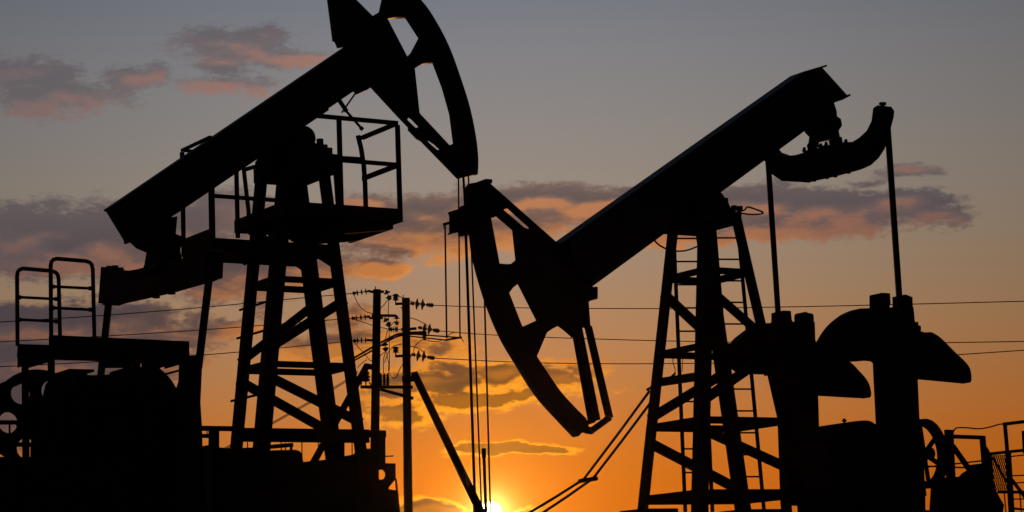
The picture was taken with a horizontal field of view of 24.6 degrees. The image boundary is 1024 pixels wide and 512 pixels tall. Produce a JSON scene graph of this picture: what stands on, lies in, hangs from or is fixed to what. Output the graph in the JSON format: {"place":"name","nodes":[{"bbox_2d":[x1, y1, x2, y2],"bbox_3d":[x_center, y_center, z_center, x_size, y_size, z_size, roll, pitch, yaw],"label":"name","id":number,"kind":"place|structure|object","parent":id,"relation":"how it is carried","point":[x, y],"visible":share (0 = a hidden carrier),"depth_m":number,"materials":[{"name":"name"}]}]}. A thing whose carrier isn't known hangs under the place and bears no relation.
{"place":"outdoors","nodes":[
{"label":"outdoors","id":0,"kind":"place"},
{"bbox_2d":[0,0,1023,511],"label":"sky","id":1,"kind":"structure","parent":0,"point":[574,104],"materials":[{"name":"orange"}]},
{"bbox_3d":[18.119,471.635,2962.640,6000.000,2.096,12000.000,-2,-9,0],"label":"ground","id":2,"kind":"structure","parent":0,"visible":0},
{"bbox_2d":[15,257,189,456],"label":"access platform","id":3,"kind":"structure","parent":2,"relation":"on","point":[106,352],"depth_m":28.52,"materials":[{"name":"paint"}]},
{"bbox_2d":[0,0,481,511],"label":"pumpjack","id":4,"kind":"object","parent":2,"relation":"on","point":[127,438],"visible":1,"depth_m":29.01,"materials":[{"name":"paint"}]},
{"bbox_2d":[310,286,413,478],"bbox_3d":[-4.686,4.756,54.452,5.121,7.890,0.497,-5,-10,19],"label":"utility pole","id":5,"kind":"object","parent":2,"relation":"on","point":[376,386],"visible":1,"depth_m":54.24,"materials":[{"name":"brown wood"}]},
{"bbox_2d":[0,318,350,341],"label":"power line","id":6,"kind":"object","parent":5,"relation":"attached to","point":[153,333],"visible":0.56,"depth_m":51.65,"materials":[{"name":"metal"}]},
{"bbox_2d":[0,293,352,322],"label":"power line","id":7,"kind":"object","parent":5,"relation":"attached to","point":[168,310],"visible":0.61,"depth_m":51.79,"materials":[{"name":"metal"}]},
{"bbox_2d":[0,340,352,366],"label":"power line","id":8,"kind":"object","parent":5,"relation":"attached to","point":[191,355],"visible":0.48,"depth_m":52.22,"materials":[{"name":"metal"}]},
{"bbox_2d":[355,294,483,511],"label":"utility pole","id":9,"kind":"object","parent":2,"relation":"on","point":[408,377],"visible":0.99,"depth_m":53.98,"materials":[{"name":"brown wood"}]},
{"bbox_2d":[225,371,357,447],"bbox_3d":[-4.378,3.107,47.363,0.200,2.888,12.648,-4,-9,9],"label":"service cable","id":10,"kind":"object","parent":9,"relation":"attached to","point":[228,446],"visible":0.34,"depth_m":47.63,"materials":[{"name":"metal"}]},
{"bbox_2d":[434,301,1023,308],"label":"power line","id":11,"kind":"object","parent":9,"relation":"attached to","point":[772,307],"visible":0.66,"depth_m":50.61,"materials":[{"name":"metal"}]},
{"bbox_2d":[435,350,1023,363],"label":"power line","id":12,"kind":"object","parent":9,"relation":"attached to","point":[676,363],"visible":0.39,"depth_m":52.29,"materials":[{"name":"metal"}]},
{"bbox_2d":[441,331,1023,342],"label":"power line","id":13,"kind":"object","parent":9,"relation":"attached to","point":[728,342],"visible":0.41,"depth_m":52.17,"materials":[{"name":"metal"}]},
{"bbox_2d":[482,448,487,511],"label":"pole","id":14,"kind":"object","parent":2,"relation":"on","point":[484,477],"visible":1,"depth_m":30.91,"materials":[{"name":"metal"}]},
{"bbox_2d":[442,65,971,511],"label":"pumpjack","id":15,"kind":"object","parent":2,"relation":"on","point":[863,465],"visible":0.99,"depth_m":29.31,"materials":[{"name":"paint"}]},
{"bbox_2d":[529,390,649,511],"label":"twin cable","id":16,"kind":"object","parent":15,"relation":"hanging from","point":[584,480],"visible":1,"depth_m":29.30,"materials":[{"name":"metal"}]},
{"bbox_2d":[925,423,1003,511],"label":"electric motor","id":17,"kind":"object","parent":2,"relation":"on","point":[972,487],"visible":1,"depth_m":30.86,"materials":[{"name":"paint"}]},
{"bbox_2d":[990,420,1023,511],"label":"guard fence","id":18,"kind":"object","parent":2,"relation":"on","point":[1009,480],"visible":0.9,"depth_m":32.10,"materials":[{"name":"metal"}]}
]}

